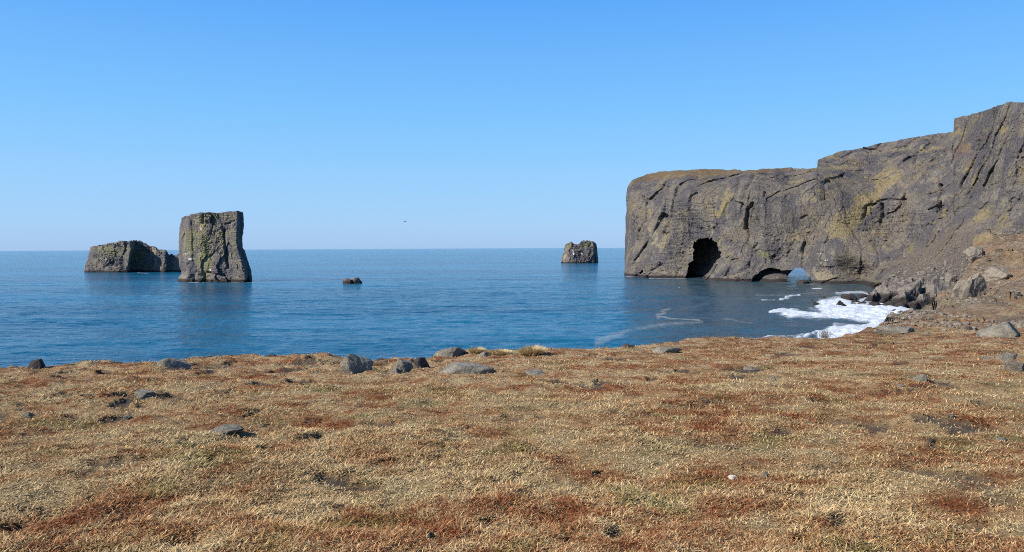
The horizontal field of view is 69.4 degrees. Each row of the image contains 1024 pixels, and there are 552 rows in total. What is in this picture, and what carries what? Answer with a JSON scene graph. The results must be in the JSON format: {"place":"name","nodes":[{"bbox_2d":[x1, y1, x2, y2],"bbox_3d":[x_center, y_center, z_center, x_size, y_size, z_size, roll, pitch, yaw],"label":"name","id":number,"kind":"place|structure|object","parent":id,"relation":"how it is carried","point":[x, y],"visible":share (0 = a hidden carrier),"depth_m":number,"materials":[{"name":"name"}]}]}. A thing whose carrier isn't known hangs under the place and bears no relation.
{"place":"outdoors","nodes":[
{"label":"outdoors","id":0,"kind":"place"},
{"bbox_2d":[0,248,921,367],"bbox_3d":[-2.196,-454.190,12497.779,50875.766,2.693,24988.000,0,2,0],"label":"sea","id":1,"kind":"structure","parent":0,"point":[59,307],"depth_m":371.71,"materials":[{"name":"liquid"}]},
{"bbox_2d":[84,240,180,272],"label":"sea stack","id":2,"kind":"object","parent":1,"relation":"in","point":[127,256],"visible":0.91,"depth_m":967.13,"materials":[{"name":"grey stone"}]},
{"bbox_2d":[178,211,251,282],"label":"sea stack","id":3,"kind":"object","parent":1,"relation":"in","point":[211,249],"visible":1,"depth_m":668.12,"materials":[{"name":"grey stone"}]},
{"bbox_2d":[343,277,361,283],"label":"islet","id":4,"kind":"object","parent":1,"relation":"in","point":[356,280],"visible":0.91,"depth_m":623.80,"materials":[{"name":"grey stone"}]},
{"bbox_2d":[561,240,597,262],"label":"sea stack","id":5,"kind":"object","parent":1,"relation":"in","point":[583,251],"visible":0.98,"depth_m":1386.48,"materials":[{"name":"grey stone"}]},
{"bbox_2d":[796,280,809,283],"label":"boulder","id":6,"kind":"object","parent":1,"relation":"in","point":[803,282],"visible":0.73,"depth_m":585.11,"materials":[{"name":"grey stone"}]},
{"bbox_2d":[836,300,846,305],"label":"boulder","id":7,"kind":"object","parent":1,"relation":"in","point":[840,302],"visible":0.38,"depth_m":363.44,"materials":[{"name":"grey stone"}]},
{"bbox_2d":[841,293,857,300],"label":"boulder","id":8,"kind":"object","parent":1,"relation":"in","point":[850,296],"visible":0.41,"depth_m":402.70,"materials":[{"name":"grey stone"}]},
{"bbox_2d":[865,289,880,301],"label":"boulder","id":9,"kind":"object","parent":1,"relation":"in","point":[874,295],"visible":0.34,"depth_m":395.56,"materials":[{"name":"grey stone"}]},
{"bbox_2d":[868,302,880,305],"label":"boulder","id":10,"kind":"object","parent":1,"relation":"in","point":[874,303],"visible":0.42,"depth_m":362.78,"materials":[{"name":"grey stone"}]},
{"bbox_2d":[879,298,887,302],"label":"boulder","id":11,"kind":"object","parent":1,"relation":"in","point":[883,300],"visible":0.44,"depth_m":382.95,"materials":[{"name":"grey stone"}]},
{"bbox_2d":[875,284,897,300],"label":"boulder","id":12,"kind":"object","parent":1,"relation":"in","point":[883,290],"visible":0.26,"depth_m":401.62,"materials":[{"name":"grey stone"}]},
{"bbox_2d":[881,301,894,305],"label":"boulder","id":13,"kind":"object","parent":1,"relation":"in","point":[890,303],"visible":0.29,"depth_m":357.06,"materials":[{"name":"grey stone"}]},
{"bbox_2d":[894,302,906,307],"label":"boulder","id":14,"kind":"object","parent":1,"relation":"in","point":[898,304],"visible":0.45,"depth_m":351.54,"materials":[{"name":"grey stone"}]},
{"bbox_2d":[892,291,915,303],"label":"boulder","id":15,"kind":"object","parent":1,"relation":"in","point":[905,297],"visible":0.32,"depth_m":367.09,"materials":[{"name":"grey stone"}]},
{"bbox_2d":[907,301,920,308],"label":"boulder","id":16,"kind":"object","parent":1,"relation":"in","point":[914,305],"visible":0.67,"depth_m":351.21,"materials":[{"name":"grey stone"}]},
{"bbox_2d":[0,228,1023,551],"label":"ground","id":17,"kind":"structure","parent":0,"point":[996,310],"depth_m":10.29,"materials":[{"name":"beige plant"}]},
{"bbox_2d":[22,412,33,417],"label":"rock","id":18,"kind":"object","parent":17,"relation":"on","point":[31,415],"visible":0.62,"depth_m":10.42,"materials":[{"name":"grey stone"}]},
{"bbox_2d":[27,359,45,368],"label":"boulder","id":19,"kind":"object","parent":17,"relation":"on","point":[37,364],"visible":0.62,"depth_m":19.65,"materials":[{"name":"stone"}]},
{"bbox_2d":[122,415,131,418],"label":"rock","id":20,"kind":"object","parent":17,"relation":"on","point":[126,417],"visible":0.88,"depth_m":10.77,"materials":[{"name":"grey stone"}]},
{"bbox_2d":[135,389,155,398],"bbox_3d":[-6.480,2.116,13.012,0.372,0.208,0.335,0,2,0],"label":"rock","id":21,"kind":"object","parent":17,"relation":"on","point":[141,394],"visible":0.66,"depth_m":12.94,"materials":[{"name":"grey stone"}]},
{"bbox_2d":[157,358,191,369],"bbox_3d":[-8.511,2.256,18.578,0.805,0.445,0.724,0,2,0],"label":"boulder","id":22,"kind":"object","parent":17,"relation":"on","point":[174,364],"visible":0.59,"depth_m":18.42,"materials":[{"name":"grey stone"}]},
{"bbox_2d":[206,424,243,435],"bbox_3d":[-3.521,1.915,9.074,0.472,0.162,0.425,0,2,0],"label":"rock slab","id":23,"kind":"object","parent":17,"relation":"on","point":[229,429],"visible":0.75,"depth_m":9.00,"materials":[{"name":"grey stone"}]},
{"bbox_2d":[339,354,373,373],"bbox_3d":[-3.838,2.365,18.208,0.852,0.954,0.746,0,2,0],"label":"boulder","id":24,"kind":"object","parent":17,"relation":"on","point":[351,364],"visible":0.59,"depth_m":18.04,"materials":[{"name":"grey stone"}]},
{"bbox_2d":[390,368,400,373],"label":"rock","id":25,"kind":"object","parent":17,"relation":"on","point":[395,370],"visible":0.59,"depth_m":18.37,"materials":[{"name":"grey stone"}]},
{"bbox_2d":[393,358,412,372],"bbox_3d":[-2.743,2.406,18.714,0.505,0.686,0.502,-2,3,-36],"label":"boulder","id":26,"kind":"object","parent":17,"relation":"on","point":[404,365],"visible":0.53,"depth_m":18.58,"materials":[{"name":"grey stone"}]},
{"bbox_2d":[414,357,429,368],"bbox_3d":[-2.414,2.471,20.077,0.507,0.576,0.456,0,2,0],"label":"boulder","id":27,"kind":"object","parent":17,"relation":"on","point":[421,362],"visible":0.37,"depth_m":19.93,"materials":[{"name":"stone"}]},
{"bbox_2d":[427,532,434,538],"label":"rock","id":28,"kind":"object","parent":17,"relation":"on","point":[431,535],"visible":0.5,"depth_m":4.92,"materials":[{"name":"stone"}]},
{"bbox_2d":[433,347,465,357],"bbox_3d":[-2.059,2.660,24.729,0.861,0.645,1.002,1,3,32],"label":"boulder","id":29,"kind":"object","parent":17,"relation":"on","point":[451,352],"visible":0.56,"depth_m":24.37,"materials":[{"name":"grey stone"}]},
{"bbox_2d":[438,362,497,374],"bbox_3d":[-1.104,2.351,18.017,1.532,0.434,0.919,0,2,0],"label":"rock slab","id":30,"kind":"object","parent":17,"relation":"on","point":[467,368],"visible":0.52,"depth_m":17.75,"materials":[{"name":"grey stone"}]},
{"bbox_2d":[468,346,487,353],"bbox_3d":[-1.186,2.460,24.844,0.756,0.267,0.810,0,2,0],"label":"grass tussock","id":31,"kind":"object","parent":17,"relation":"on","point":[476,350],"depth_m":24.73,"materials":[{"name":"beige plant"}]},
{"bbox_2d":[478,352,487,356],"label":"rock","id":32,"kind":"object","parent":17,"relation":"on","point":[484,354],"visible":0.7,"depth_m":23.92,"materials":[{"name":"grey stone"}]},
{"bbox_2d":[485,349,512,354],"bbox_3d":[-0.432,2.589,25.437,1.109,0.194,1.111,0,2,0],"label":"grass tussock","id":33,"kind":"object","parent":17,"relation":"on","point":[500,351],"depth_m":25.36,"materials":[{"name":"beige plant"}]},
{"bbox_2d":[516,344,549,355],"bbox_3d":[0.708,2.470,24.985,1.359,0.402,1.394,0,2,0],"label":"grass tussock","id":34,"kind":"object","parent":17,"relation":"on","point":[534,350],"depth_m":24.83,"materials":[{"name":"beige plant"}]},
{"bbox_2d":[525,369,544,375],"bbox_3d":[0.611,2.375,17.811,0.442,0.205,0.493,-2,3,-40],"label":"rock slab","id":35,"kind":"object","parent":17,"relation":"on","point":[533,372],"visible":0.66,"depth_m":17.75,"materials":[{"name":"grey stone"}]},
{"bbox_2d":[622,343,634,347],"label":"rock","id":36,"kind":"object","parent":17,"relation":"on","point":[628,345],"visible":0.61,"depth_m":28.73,"materials":[{"name":"stone"}]},
{"bbox_2d":[652,347,681,353],"bbox_3d":[5.404,2.640,25.756,0.967,0.411,0.716,-1,2,-25],"label":"rock slab","id":37,"kind":"object","parent":17,"relation":"on","point":[660,350],"visible":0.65,"depth_m":25.46,"materials":[{"name":"grey stone"}]},
{"bbox_2d":[728,475,737,479],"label":"rock","id":38,"kind":"object","parent":17,"relation":"on","point":[731,477],"visible":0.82,"depth_m":6.96,"materials":[{"name":"white stone"}]},
{"bbox_2d":[743,366,755,370],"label":"rock","id":39,"kind":"object","parent":17,"relation":"on","point":[750,368],"visible":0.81,"depth_m":18.48,"materials":[{"name":"grey stone"}]},
{"bbox_2d":[817,329,833,337],"bbox_3d":[18.343,3.360,43.353,1.182,0.566,1.031,0,2,0],"label":"dead bush","id":40,"kind":"object","parent":17,"relation":"on","point":[823,335],"visible":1,"depth_m":43.39,"materials":[{"name":"grey plant"}]},
{"bbox_2d":[874,326,914,335],"bbox_3d":[23.876,3.523,46.146,2.325,0.791,1.285,1,2,25],"label":"rock slab","id":41,"kind":"object","parent":17,"relation":"on","point":[887,330],"visible":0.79,"depth_m":45.74,"materials":[{"name":"grey stone"}]},
{"bbox_2d":[912,374,926,381],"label":"rock","id":42,"kind":"object","parent":17,"relation":"on","point":[921,378],"visible":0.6,"depth_m":14.15,"materials":[{"name":"grey stone"}]},
{"bbox_2d":[875,231,1023,333],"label":"scree","id":43,"kind":"structure","parent":17,"relation":"on","point":[947,324],"depth_m":62.20,"materials":[{"name":"stone"}]},
{"bbox_2d":[951,274,986,299],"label":"boulder","id":44,"kind":"object","parent":17,"relation":"on","point":[974,286],"visible":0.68,"depth_m":85.42,"materials":[{"name":"stone"}]},
{"bbox_2d":[962,246,984,264],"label":"rock","id":45,"kind":"object","parent":17,"relation":"on","point":[972,254],"visible":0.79,"depth_m":106.33,"materials":[{"name":"stone"}]},
{"bbox_2d":[980,356,993,359],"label":"rock","id":46,"kind":"object","parent":17,"relation":"on","point":[985,358],"visible":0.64,"depth_m":19.97,"materials":[{"name":"grey stone"}]},
{"bbox_2d":[982,266,1012,280],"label":"boulder","id":47,"kind":"object","parent":17,"relation":"on","point":[993,273],"visible":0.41,"depth_m":96.64,"materials":[{"name":"stone"}]},
{"bbox_2d":[976,321,1019,337],"bbox_3d":[20.985,2.526,31.660,1.660,1.153,1.491,0,2,0],"label":"boulder","id":48,"kind":"object","parent":17,"relation":"on","point":[1005,329],"visible":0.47,"depth_m":31.32,"materials":[{"name":"grey stone"}]},
{"bbox_2d":[996,437,1006,440],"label":"rock","id":49,"kind":"object","parent":17,"relation":"on","point":[1000,438],"visible":0.69,"depth_m":8.54,"materials":[{"name":"grey stone"}]},
{"bbox_2d":[996,353,1017,361],"bbox_3d":[13.035,2.222,19.523,0.463,0.403,0.464,-2,3,-44],"label":"rock","id":50,"kind":"object","parent":17,"relation":"on","point":[1006,357],"visible":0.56,"depth_m":19.39,"materials":[{"name":"grey stone"}]},
{"bbox_2d":[1003,361,1023,371],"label":"rock","id":51,"kind":"object","parent":17,"relation":"on","point":[1014,366],"visible":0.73,"depth_m":16.42,"materials":[{"name":"stone"}]},
{"bbox_2d":[1014,293,1022,298],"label":"rock","id":52,"kind":"object","parent":17,"relation":"on","point":[1016,295],"visible":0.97,"depth_m":67.03,"materials":[{"name":"stone"}]},
{"bbox_2d":[0,0,1023,250],"label":"sky","id":53,"kind":"structure","parent":0,"point":[328,124],"materials":[{"name":"blue"}]},
{"bbox_2d":[624,101,1023,302],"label":"headland","id":54,"kind":"structure","parent":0,"point":[873,216],"depth_m":619.37,"materials":[{"name":"grey stone"}]},
{"bbox_2d":[888,283,900,293],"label":"boulder","id":55,"kind":"object","parent":54,"relation":"on","point":[893,287],"visible":0.27,"depth_m":412.51,"materials":[{"name":"grey stone"}]},
{"bbox_2d":[900,281,907,286],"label":"boulder","id":56,"kind":"object","parent":54,"relation":"on","point":[903,283],"visible":0.59,"depth_m":446.51,"materials":[{"name":"grey stone"}]},
{"bbox_2d":[897,280,921,296],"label":"boulder","id":57,"kind":"object","parent":54,"relation":"on","point":[914,289],"visible":0.53,"depth_m":399.11,"materials":[{"name":"grey stone"}]},
{"bbox_2d":[915,294,929,307],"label":"boulder","id":58,"kind":"object","parent":54,"relation":"on","point":[922,300],"visible":0.27,"depth_m":356.14,"materials":[{"name":"grey stone"}]},
{"bbox_2d":[879,235,970,303],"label":"rubble","id":59,"kind":"object","parent":54,"relation":"on","point":[925,295],"visible":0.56,"depth_m":475.12,"materials":[{"name":"grey stone"}]},
{"bbox_2d":[925,284,929,293],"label":"boulder","id":60,"kind":"object","parent":54,"relation":"on","point":[927,286],"visible":0.12,"depth_m":400.27,"materials":[{"name":"grey stone"}]},
{"bbox_2d":[929,278,946,301],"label":"boulder","id":61,"kind":"object","parent":54,"relation":"on","point":[936,286],"visible":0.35,"depth_m":372.87,"materials":[{"name":"grey stone"}]},
{"bbox_2d":[945,272,956,284],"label":"boulder","id":62,"kind":"object","parent":54,"relation":"on","point":[950,277],"visible":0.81,"depth_m":403.33,"materials":[{"name":"grey stone"}]}
]}

